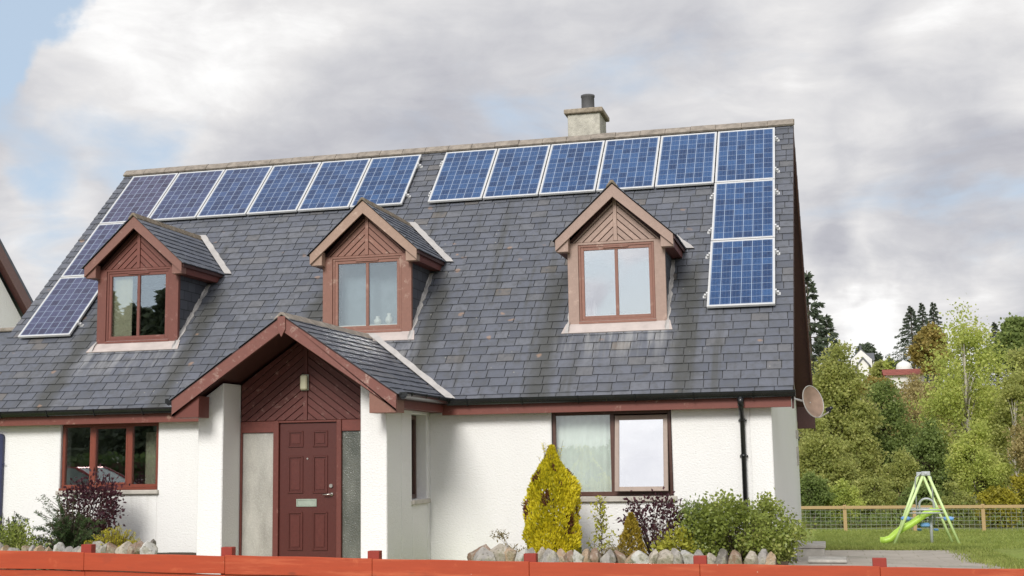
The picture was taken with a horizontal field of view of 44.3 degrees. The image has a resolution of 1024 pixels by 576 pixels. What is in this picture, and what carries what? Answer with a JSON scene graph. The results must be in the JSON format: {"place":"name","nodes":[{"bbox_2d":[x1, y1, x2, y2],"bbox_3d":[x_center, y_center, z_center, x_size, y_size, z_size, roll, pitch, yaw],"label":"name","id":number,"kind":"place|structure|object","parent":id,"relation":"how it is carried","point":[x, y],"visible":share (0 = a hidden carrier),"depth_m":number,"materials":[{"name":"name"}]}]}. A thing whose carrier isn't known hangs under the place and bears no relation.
{"place":"outdoors","nodes":[
{"label":"outdoors","id":0,"kind":"place"},
{"bbox_2d":[10,552,789,572],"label":"soil","id":1,"kind":"structure","parent":0,"point":[786,562],"depth_m":17.82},
{"bbox_2d":[0,511,34,545],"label":"fir shrub","id":2,"kind":"object","parent":1,"relation":"on","point":[19,518],"visible":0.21,"depth_m":18.37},
{"bbox_2d":[0,516,55,550],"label":"leafy plant","id":3,"kind":"object","parent":1,"relation":"on","point":[11,539],"visible":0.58,"depth_m":18.04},
{"bbox_2d":[53,542,65,550],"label":"stone","id":4,"kind":"object","parent":1,"relation":"on","point":[59,546],"visible":0.33,"depth_m":17.61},
{"bbox_2d":[27,492,110,549],"bbox_3d":[-6.379,3.411,18.170,1.303,0.961,0.756,-3,-8,14],"label":"fir shrub","id":5,"kind":"object","parent":1,"relation":"on","point":[74,535],"visible":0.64,"depth_m":18.11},
{"bbox_2d":[53,463,129,541],"bbox_3d":[-6.194,3.295,18.601,1.123,1.397,0.926,-3,-8,14],"label":"purple shrub","id":6,"kind":"object","parent":1,"relation":"on","point":[106,504],"visible":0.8,"depth_m":18.51,"materials":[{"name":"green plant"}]},
{"bbox_2d":[92,541,103,552],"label":"stone","id":7,"kind":"object","parent":1,"relation":"on","point":[98,546],"visible":0.2,"depth_m":17.49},
{"bbox_2d":[80,525,137,547],"bbox_3d":[-5.588,3.546,17.657,1.028,0.430,0.529,-3,-8,14],"label":"heather","id":8,"kind":"object","parent":1,"relation":"on","point":[117,539],"visible":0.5,"depth_m":17.62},
{"bbox_2d":[106,542,116,552],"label":"stone","id":9,"kind":"object","parent":1,"relation":"on","point":[111,548],"visible":0.35,"depth_m":17.39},
{"bbox_2d":[115,541,131,553],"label":"stone","id":10,"kind":"object","parent":1,"relation":"on","point":[122,548],"visible":0.58,"depth_m":17.34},
{"bbox_2d":[134,540,143,553],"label":"stone","id":11,"kind":"object","parent":1,"relation":"on","point":[139,544],"visible":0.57,"depth_m":17.29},
{"bbox_2d":[140,541,157,553],"bbox_3d":[-4.995,3.632,17.326,0.160,0.286,0.290,-4,-7,30],"label":"stone","id":12,"kind":"object","parent":1,"relation":"on","point":[147,547],"visible":0.62,"depth_m":17.30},
{"bbox_2d":[467,544,489,560],"bbox_3d":[-0.418,3.485,16.304,0.396,0.332,0.224,-6,-13,21],"label":"stone","id":13,"kind":"object","parent":1,"relation":"on","point":[470,556],"visible":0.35,"depth_m":16.29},
{"bbox_2d":[473,547,495,560],"bbox_3d":[-0.348,3.487,16.093,0.299,0.290,0.230,28,-6,6],"label":"stone","id":14,"kind":"object","parent":1,"relation":"on","point":[483,554],"visible":0.52,"depth_m":16.05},
{"bbox_2d":[490,543,507,560],"bbox_3d":[-0.158,3.429,16.190,0.214,0.286,0.265,-5,-9,30],"label":"stone","id":15,"kind":"object","parent":1,"relation":"on","point":[498,550],"visible":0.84,"depth_m":16.12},
{"bbox_2d":[490,529,510,546],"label":"seedling","id":16,"kind":"object","parent":1,"relation":"on","point":[501,534],"visible":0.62,"depth_m":16.56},
{"bbox_2d":[504,547,516,560],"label":"stone","id":17,"kind":"object","parent":1,"relation":"on","point":[510,553],"visible":0.58,"depth_m":16.09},
{"bbox_2d":[515,548,528,560],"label":"stone","id":18,"kind":"object","parent":1,"relation":"on","point":[520,555],"visible":0.47,"depth_m":15.98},
{"bbox_2d":[540,548,558,561],"bbox_3d":[0.476,3.446,15.917,0.274,0.308,0.252,-22,-14,18],"label":"stone","id":19,"kind":"object","parent":1,"relation":"on","point":[549,555],"visible":0.56,"depth_m":15.85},
{"bbox_2d":[521,440,582,552],"bbox_3d":[0.522,2.846,16.518,0.853,1.711,0.844,-3,-8,14],"label":"golden conifer","id":20,"kind":"object","parent":1,"relation":"on","point":[555,477],"visible":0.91,"depth_m":16.31,"materials":[{"name":"yellow plant"}]},
{"bbox_2d":[557,548,565,561],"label":"stone","id":21,"kind":"object","parent":1,"relation":"on","point":[561,553],"visible":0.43,"depth_m":15.93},
{"bbox_2d":[563,550,572,561],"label":"stone","id":22,"kind":"object","parent":1,"relation":"on","point":[568,556],"visible":0.48,"depth_m":15.84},
{"bbox_2d":[573,550,583,561],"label":"stone","id":23,"kind":"object","parent":1,"relation":"on","point":[578,557],"visible":0.49,"depth_m":15.77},
{"bbox_2d":[582,549,590,561],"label":"stone","id":24,"kind":"object","parent":1,"relation":"on","point":[586,553],"visible":0.4,"depth_m":15.80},
{"bbox_2d":[590,548,601,562],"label":"stone","id":25,"kind":"object","parent":1,"relation":"on","point":[595,555],"visible":0.5,"depth_m":15.77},
{"bbox_2d":[586,495,618,553],"bbox_3d":[1.170,3.136,16.369,0.420,0.874,0.399,-3,-8,14],"label":"sapling","id":26,"kind":"object","parent":1,"relation":"on","point":[601,524],"visible":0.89,"depth_m":16.38,"materials":[{"name":"green plant"}]},
{"bbox_2d":[600,549,615,562],"bbox_3d":[1.205,3.417,15.739,0.197,0.298,0.278,-7,-10,37],"label":"stone","id":27,"kind":"object","parent":1,"relation":"on","point":[608,556],"visible":0.62,"depth_m":15.64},
{"bbox_2d":[598,543,630,556],"bbox_3d":[1.241,3.412,15.958,0.483,0.367,0.583,7,-11,-44],"label":"dry tuft","id":28,"kind":"object","parent":1,"relation":"on","point":[611,548],"visible":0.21,"depth_m":15.98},
{"bbox_2d":[614,550,626,562],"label":"stone","id":29,"kind":"object","parent":1,"relation":"on","point":[621,557],"visible":0.57,"depth_m":15.70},
{"bbox_2d":[618,512,647,557],"bbox_3d":[1.525,3.225,16.059,0.405,0.743,0.418,-3,-8,14],"label":"dwarf conifer","id":30,"kind":"object","parent":1,"relation":"on","point":[636,543],"visible":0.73,"depth_m":16.02,"materials":[{"name":"yellow plant"}]},
{"bbox_2d":[631,550,649,563],"bbox_3d":[1.616,3.388,15.621,0.222,0.275,0.255,-6,-9,33],"label":"stone","id":31,"kind":"object","parent":1,"relation":"on","point":[639,557],"visible":0.62,"depth_m":15.55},
{"bbox_2d":[649,549,658,563],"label":"stone","id":32,"kind":"object","parent":1,"relation":"on","point":[653,555],"visible":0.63,"depth_m":15.56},
{"bbox_2d":[613,486,695,555],"bbox_3d":[1.884,3.083,16.421,1.007,0.978,0.965,3,-9,-27],"label":"purple shrub","id":33,"kind":"object","parent":1,"relation":"on","point":[644,526],"visible":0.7,"depth_m":16.39,"materials":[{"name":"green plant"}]},
{"bbox_2d":[657,549,673,563],"bbox_3d":[1.895,3.391,15.640,0.235,0.283,0.253,-6,-13,5],"label":"stone","id":34,"kind":"object","parent":1,"relation":"on","point":[666,556],"visible":0.64,"depth_m":15.55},
{"bbox_2d":[647,518,704,553],"bbox_3d":[2.085,3.287,15.920,0.739,0.753,0.655,3,-9,-28],"label":"yellow shrub","id":35,"kind":"object","parent":1,"relation":"on","point":[668,544],"visible":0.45,"depth_m":15.87,"materials":[{"name":"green plant"}]},
{"bbox_2d":[671,548,683,563],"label":"stone","id":36,"kind":"object","parent":1,"relation":"on","point":[678,558],"visible":0.55,"depth_m":15.52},
{"bbox_2d":[681,550,693,563],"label":"stone","id":37,"kind":"object","parent":1,"relation":"on","point":[687,556],"visible":0.53,"depth_m":15.46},
{"bbox_2d":[669,493,731,545],"bbox_3d":[2.393,3.101,16.160,0.715,0.958,0.763,6,-10,-42],"label":"green shrub","id":38,"kind":"object","parent":1,"relation":"on","point":[693,504],"visible":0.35,"depth_m":16.13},
{"bbox_2d":[707,553,716,563],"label":"stone","id":39,"kind":"object","parent":1,"relation":"on","point":[711,558],"visible":0.43,"depth_m":15.44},
{"bbox_2d":[715,548,727,563],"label":"stone","id":40,"kind":"object","parent":1,"relation":"on","point":[722,557],"visible":0.56,"depth_m":15.46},
{"bbox_2d":[728,550,741,563],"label":"stone","id":41,"kind":"object","parent":1,"relation":"on","point":[735,557],"visible":0.59,"depth_m":15.35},
{"bbox_2d":[669,487,816,564],"bbox_3d":[2.940,3.172,15.957,1.833,1.275,1.280,-3,-8,14],"label":"green shrub","id":42,"kind":"object","parent":1,"relation":"on","point":[761,530],"visible":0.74,"depth_m":15.79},
{"bbox_2d":[744,551,758,563],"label":"stone","id":43,"kind":"object","parent":1,"relation":"on","point":[751,557],"visible":0.63,"depth_m":15.28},
{"bbox_2d":[757,549,767,563],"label":"stone","id":44,"kind":"object","parent":1,"relation":"on","point":[762,555],"visible":0.51,"depth_m":15.31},
{"bbox_2d":[765,551,775,564],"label":"stone","id":45,"kind":"object","parent":1,"relation":"on","point":[771,558],"visible":0.56,"depth_m":15.23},
{"bbox_2d":[0,0,1023,394],"label":"sky","id":46,"kind":"structure","parent":0,"point":[908,115],"materials":[{"name":"white"}]},
{"bbox_2d":[286,398,1023,575],"bbox_3d":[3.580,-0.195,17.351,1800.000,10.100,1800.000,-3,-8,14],"label":"ground","id":47,"kind":"structure","parent":0,"point":[1018,553],"depth_m":39.96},
{"bbox_2d":[0,239,33,346],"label":"neighbour house","id":48,"kind":"structure","parent":47,"relation":"on","point":[16,301],"depth_m":29.83,"materials":[{"name":"paint"}]},
{"bbox_2d":[0,94,815,573],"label":"house","id":49,"kind":"structure","parent":47,"relation":"on","point":[262,384],"depth_m":18.88,"materials":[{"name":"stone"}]},
{"bbox_2d":[18,276,97,337],"bbox_3d":[-7.706,0.328,21.817,1.069,1.650,0.102,-3,-53,14],"label":"solar panel","id":50,"kind":"object","parent":49,"relation":"attached to","point":[64,306],"visible":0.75,"depth_m":21.71,"materials":[{"name":"glass"}]},
{"bbox_2d":[61,223,122,277],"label":"solar panel","id":51,"kind":"object","parent":49,"relation":"attached to","point":[100,236],"visible":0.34,"depth_m":23.21,"materials":[{"name":"glass"}]},
{"bbox_2d":[55,422,158,494],"bbox_3d":[-6.197,2.659,19.595,1.750,1.085,0.424,-3,-8,14],"label":"window","id":52,"kind":"structure","parent":49,"relation":"in","point":[150,486],"depth_m":19.54,"materials":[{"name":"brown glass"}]},
{"bbox_2d":[99,173,177,223],"bbox_3d":[-7.209,-1.719,24.410,0.998,0.078,1.650,-3,37,14],"label":"solar panel","id":53,"kind":"object","parent":49,"relation":"attached to","point":[142,195],"visible":0.84,"depth_m":24.40,"materials":[{"name":"glass"}]},
{"bbox_2d":[149,169,224,220],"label":"solar panel","id":54,"kind":"object","parent":49,"relation":"attached to","point":[186,195],"visible":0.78,"depth_m":24.11,"materials":[{"name":"glass"}]},
{"bbox_2d":[196,166,272,218],"bbox_3d":[-5.249,-1.815,23.930,0.998,0.078,1.650,-3,37,14],"label":"solar panel","id":55,"kind":"object","parent":49,"relation":"attached to","point":[235,192],"visible":1,"depth_m":23.86,"materials":[{"name":"glass"}]},
{"bbox_2d":[246,162,321,214],"bbox_3d":[-4.269,-1.864,23.691,0.998,0.078,1.650,-3,37,14],"label":"solar panel","id":56,"kind":"object","parent":49,"relation":"attached to","point":[284,188],"visible":1,"depth_m":23.62,"materials":[{"name":"glass"}]},
{"bbox_2d":[279,422,335,557],"bbox_3d":[-2.786,2.862,17.172,0.840,2.038,0.102,-3,-8,14],"label":"door","id":57,"kind":"structure","parent":49,"relation":"in","point":[307,513],"depth_m":17.19,"materials":[{"name":"brown wood"}]},
{"bbox_2d":[297,158,370,211],"bbox_3d":[-3.289,-1.912,23.451,0.998,0.078,1.650,-3,37,14],"label":"solar panel","id":58,"kind":"object","parent":49,"relation":"attached to","point":[334,185],"visible":1,"depth_m":23.38,"materials":[{"name":"glass"}]},
{"bbox_2d":[350,154,422,208],"bbox_3d":[-2.274,-1.957,23.207,1.069,1.650,0.102,-3,-53,14],"label":"solar panel","id":59,"kind":"object","parent":49,"relation":"attached to","point":[386,181],"visible":0.97,"depth_m":23.18,"materials":[{"name":"glass"}]},
{"bbox_2d":[411,415,430,504],"bbox_3d":[-1.386,2.414,17.750,0.265,1.245,0.745,-3,-8,14],"label":"window","id":60,"kind":"structure","parent":49,"relation":"in","point":[413,418],"depth_m":18.03,"materials":[{"name":"black glass"}]},
{"bbox_2d":[428,149,497,202],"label":"solar panel","id":61,"kind":"object","parent":49,"relation":"attached to","point":[463,175],"visible":1,"depth_m":22.79,"materials":[{"name":"glass"}]},
{"bbox_2d":[483,145,550,199],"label":"solar panel","id":62,"kind":"object","parent":49,"relation":"attached to","point":[517,172],"visible":1,"depth_m":22.55,"materials":[{"name":"glass"}]},
{"bbox_2d":[539,140,604,195],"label":"solar panel","id":63,"kind":"object","parent":49,"relation":"attached to","point":[572,168],"visible":1,"depth_m":22.31,"materials":[{"name":"glass"}]},
{"bbox_2d":[552,410,676,501],"bbox_3d":[1.390,2.349,17.578,1.800,1.252,0.302,-3,-8,14],"label":"window","id":64,"kind":"structure","parent":49,"relation":"in","point":[610,455],"depth_m":17.57,"materials":[{"name":"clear glass"}]},
{"bbox_2d":[596,136,659,191],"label":"solar panel","id":65,"kind":"object","parent":49,"relation":"attached to","point":[629,164],"visible":1,"depth_m":22.10,"materials":[{"name":"glass"}]},
{"bbox_2d":[655,132,716,187],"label":"solar panel","id":66,"kind":"object","parent":49,"relation":"attached to","point":[686,159],"visible":1,"depth_m":21.83,"materials":[{"name":"glass"}]},
{"bbox_2d":[703,238,780,307],"bbox_3d":[3.485,-0.222,19.081,1.140,1.650,0.102,-3,-53,14],"label":"solar panel","id":67,"kind":"object","parent":49,"relation":"attached to","point":[741,272],"visible":1,"depth_m":19.01,"materials":[{"name":"glass"}]},
{"bbox_2d":[707,179,779,240],"bbox_3d":[3.754,-1.244,20.374,1.140,1.650,0.102,-3,-53,14],"label":"solar panel","id":68,"kind":"object","parent":49,"relation":"attached to","point":[743,209],"visible":1,"depth_m":20.31,"materials":[{"name":"glass"}]},
{"bbox_2d":[715,127,779,182],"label":"solar panel","id":69,"kind":"object","parent":49,"relation":"attached to","point":[746,155],"visible":1,"depth_m":21.61,"materials":[{"name":"glass"}]},
{"bbox_2d":[794,385,832,417],"bbox_3d":[4.165,1.629,18.020,0.828,0.478,0.458,-3,-8,14],"label":"satellite dish","id":70,"kind":"object","parent":49,"relation":"attached to","point":[812,400],"visible":0.97,"depth_m":18.11,"materials":[{"name":"beige metal"}]},
{"bbox_2d":[0,544,1023,575],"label":"fence","id":71,"kind":"object","parent":47,"relation":"on","point":[87,560],"visible":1,"depth_m":13.85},
{"bbox_2d":[800,469,836,527],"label":"shrub","id":72,"kind":"object","parent":47,"relation":"on","point":[813,486],"visible":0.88,"depth_m":42.24,"materials":[{"name":"green plant"}]},
{"bbox_2d":[798,270,843,443],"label":"spruce","id":73,"kind":"object","parent":47,"relation":"on","point":[814,313],"visible":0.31,"depth_m":77.62,"materials":[{"name":"green plant"}]},
{"bbox_2d":[797,541,846,563],"bbox_3d":[4.996,4.494,20.429,0.656,0.582,2.726,-2,-8,7],"label":"garden step","id":74,"kind":"object","parent":47,"relation":"on","point":[813,552],"visible":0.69,"depth_m":20.85,"materials":[{"name":"concrete"}]},
{"bbox_2d":[798,314,854,440],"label":"spruce","id":75,"kind":"object","parent":47,"relation":"on","point":[828,324],"visible":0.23,"depth_m":81.15,"materials":[{"name":"green plant"}]},
{"bbox_2d":[798,413,860,523],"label":"broadleaf tree","id":76,"kind":"object","parent":47,"relation":"on","point":[837,467],"visible":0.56,"depth_m":45.30,"materials":[{"name":"green plant"}]},
{"bbox_2d":[797,333,892,502],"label":"broadleaf tree","id":77,"kind":"object","parent":47,"relation":"on","point":[837,387],"visible":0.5,"depth_m":51.11,"materials":[{"name":"green plant"}]},
{"bbox_2d":[821,477,870,527],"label":"shrub","id":78,"kind":"object","parent":47,"relation":"on","point":[844,492],"visible":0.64,"depth_m":42.55,"materials":[{"name":"green plant"}]},
{"bbox_2d":[849,345,874,380],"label":"cottage","id":79,"kind":"structure","parent":47,"relation":"on","point":[866,360],"depth_m":144.20,"materials":[{"name":"white paint"}]},
{"bbox_2d":[843,420,887,509],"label":"shrub","id":80,"kind":"object","parent":47,"relation":"on","point":[865,446],"visible":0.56,"depth_m":48.09,"materials":[{"name":"green plant"}]},
{"bbox_2d":[850,342,883,361],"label":"broadleaf tree","id":81,"kind":"object","parent":47,"relation":"on","point":[867,347],"visible":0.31,"depth_m":161.01,"materials":[{"name":"green plant"}]},
{"bbox_2d":[866,359,883,377],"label":"broadleaf tree","id":82,"kind":"object","parent":47,"relation":"on","point":[877,368],"visible":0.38,"depth_m":129.68,"materials":[{"name":"green plant"}]},
{"bbox_2d":[850,473,902,526],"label":"shrub","id":83,"kind":"object","parent":47,"relation":"on","point":[877,495],"visible":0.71,"depth_m":43.05,"materials":[{"name":"green plant"}]},
{"bbox_2d":[859,374,900,428],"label":"broadleaf tree","id":84,"kind":"object","parent":47,"relation":"on","point":[875,378],"visible":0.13,"depth_m":83.50,"materials":[{"name":"green plant"}]},
{"bbox_2d":[882,356,900,369],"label":"broadleaf tree","id":85,"kind":"object","parent":47,"relation":"on","point":[887,365],"visible":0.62,"depth_m":123.83,"materials":[{"name":"green plant"}]},
{"bbox_2d":[864,375,920,496],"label":"broadleaf tree","id":86,"kind":"object","parent":47,"relation":"on","point":[892,413],"visible":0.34,"depth_m":52.58,"materials":[{"name":"green plant"}]},
{"bbox_2d":[788,550,1003,568],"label":"drive","id":87,"kind":"structure","parent":47,"relation":"on","point":[923,558],"depth_m":21.57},
{"bbox_2d":[881,369,924,388],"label":"shed","id":88,"kind":"structure","parent":47,"relation":"on","point":[895,374],"depth_m":109.00,"materials":[{"name":"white paint"}]},
{"bbox_2d":[896,361,911,368],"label":"storage dome","id":89,"kind":"structure","parent":47,"relation":"on","point":[903,365],"depth_m":113.86,"materials":[{"name":"white paint"}]},
{"bbox_2d":[878,446,930,523],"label":"shrub","id":90,"kind":"object","parent":47,"relation":"on","point":[901,468],"visible":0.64,"depth_m":43.88,"materials":[{"name":"green plant"}]},
{"bbox_2d":[883,380,932,449],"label":"broadleaf tree","id":91,"kind":"object","parent":47,"relation":"on","point":[913,395],"visible":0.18,"depth_m":67.97,"materials":[{"name":"green plant"}]},
{"bbox_2d":[801,499,1023,528],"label":"undergrowth","id":92,"kind":"object","parent":47,"relation":"on","point":[885,517],"visible":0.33,"depth_m":41.55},
{"bbox_2d":[801,504,1023,530],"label":"wire fence","id":93,"kind":"object","parent":47,"relation":"on","point":[915,527],"visible":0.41,"depth_m":39.65,"materials":[{"name":"brown wood"}]},
{"bbox_2d":[899,373,930,435],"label":"broadleaf tree","id":94,"kind":"object","parent":47,"relation":"on","point":[915,380],"visible":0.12,"depth_m":85.11,"materials":[{"name":"green plant"}]},
{"bbox_2d":[808,529,1023,568],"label":"grass","id":95,"kind":"structure","parent":47,"relation":"on","point":[985,553],"depth_m":28.54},
{"bbox_2d":[885,305,949,386],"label":"spruce","id":96,"kind":"object","parent":47,"relation":"on","point":[910,314],"visible":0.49,"depth_m":117.35,"materials":[{"name":"green plant"}]},
{"bbox_2d":[893,480,943,525],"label":"shrub","id":97,"kind":"object","parent":47,"relation":"on","point":[923,492],"visible":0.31,"depth_m":42.20,"materials":[{"name":"green plant"}]},
{"bbox_2d":[880,471,959,543],"bbox_3d":[9.649,5.248,30.031,1.771,1.744,1.821,-3,-8,14],"label":"swing set","id":98,"kind":"object","parent":47,"relation":"on","point":[894,535],"visible":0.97,"depth_m":29.41,"materials":[{"name":"paint"}]},
{"bbox_2d":[910,302,939,377],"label":"spruce","id":99,"kind":"object","parent":47,"relation":"on","point":[922,314],"visible":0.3,"depth_m":124.00,"materials":[{"name":"green plant"}]},
{"bbox_2d":[896,414,956,495],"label":"broadleaf tree","id":100,"kind":"object","parent":47,"relation":"on","point":[927,450],"visible":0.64,"depth_m":48.25,"materials":[{"name":"green plant"}]},
{"bbox_2d":[904,321,954,388],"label":"broadleaf tree","id":101,"kind":"object","parent":47,"relation":"on","point":[925,337],"visible":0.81,"depth_m":104.00,"materials":[{"name":"brown plant"}]},
{"bbox_2d":[910,380,950,438],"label":"shrub","id":102,"kind":"object","parent":47,"relation":"on","point":[923,386],"visible":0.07,"depth_m":71.64,"materials":[{"name":"green plant"}]},
{"bbox_2d":[915,302,953,388],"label":"spruce","id":103,"kind":"object","parent":47,"relation":"on","point":[934,313],"visible":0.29,"depth_m":119.92,"materials":[{"name":"green plant"}]},
{"bbox_2d":[929,478,977,527],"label":"shrub","id":104,"kind":"object","parent":47,"relation":"on","point":[957,498],"visible":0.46,"depth_m":41.58,"materials":[{"name":"green plant"}]},
{"bbox_2d":[909,297,1022,502],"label":"birch tree","id":105,"kind":"object","parent":47,"relation":"on","point":[954,400],"visible":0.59,"depth_m":49.33,"materials":[{"name":"green plant"}]},
{"bbox_2d":[943,414,1019,523],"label":"broadleaf tree","id":106,"kind":"object","parent":47,"relation":"on","point":[967,464],"visible":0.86,"depth_m":44.32,"materials":[{"name":"green plant"}]},
{"bbox_2d":[977,322,1007,402],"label":"spruce","id":107,"kind":"object","parent":47,"relation":"on","point":[995,327],"visible":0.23,"depth_m":110.80,"materials":[{"name":"green plant"}]},
{"bbox_2d":[970,482,1021,527],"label":"shrub","id":108,"kind":"object","parent":47,"relation":"on","point":[997,495],"visible":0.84,"depth_m":40.68,"materials":[{"name":"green plant"}]},
{"bbox_2d":[985,368,1023,493],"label":"birch tree","id":109,"kind":"object","parent":47,"relation":"on","point":[1013,394],"visible":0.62,"depth_m":47.12,"materials":[{"name":"green plant"}]},
{"bbox_2d":[987,312,1023,371],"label":"broadleaf tree","id":110,"kind":"object","parent":47,"relation":"on","point":[1013,326],"visible":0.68,"depth_m":107.77,"materials":[{"name":"green plant"}]},
{"bbox_2d":[988,344,1023,475],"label":"broadleaf tree","id":111,"kind":"object","parent":47,"relation":"on","point":[1017,355],"visible":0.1,"depth_m":57.45,"materials":[{"name":"plant"}]},
{"bbox_2d":[1002,402,1023,471],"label":"tree","id":112,"kind":"object","parent":47,"relation":"on","point":[1018,449],"visible":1,"depth_m":43.32,"materials":[{"name":"green plant"}]},
{"bbox_2d":[1010,472,1023,526],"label":"shrub","id":113,"kind":"object","parent":47,"relation":"on","point":[1017,482],"visible":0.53,"depth_m":41.45,"materials":[{"name":"yellow plant"}]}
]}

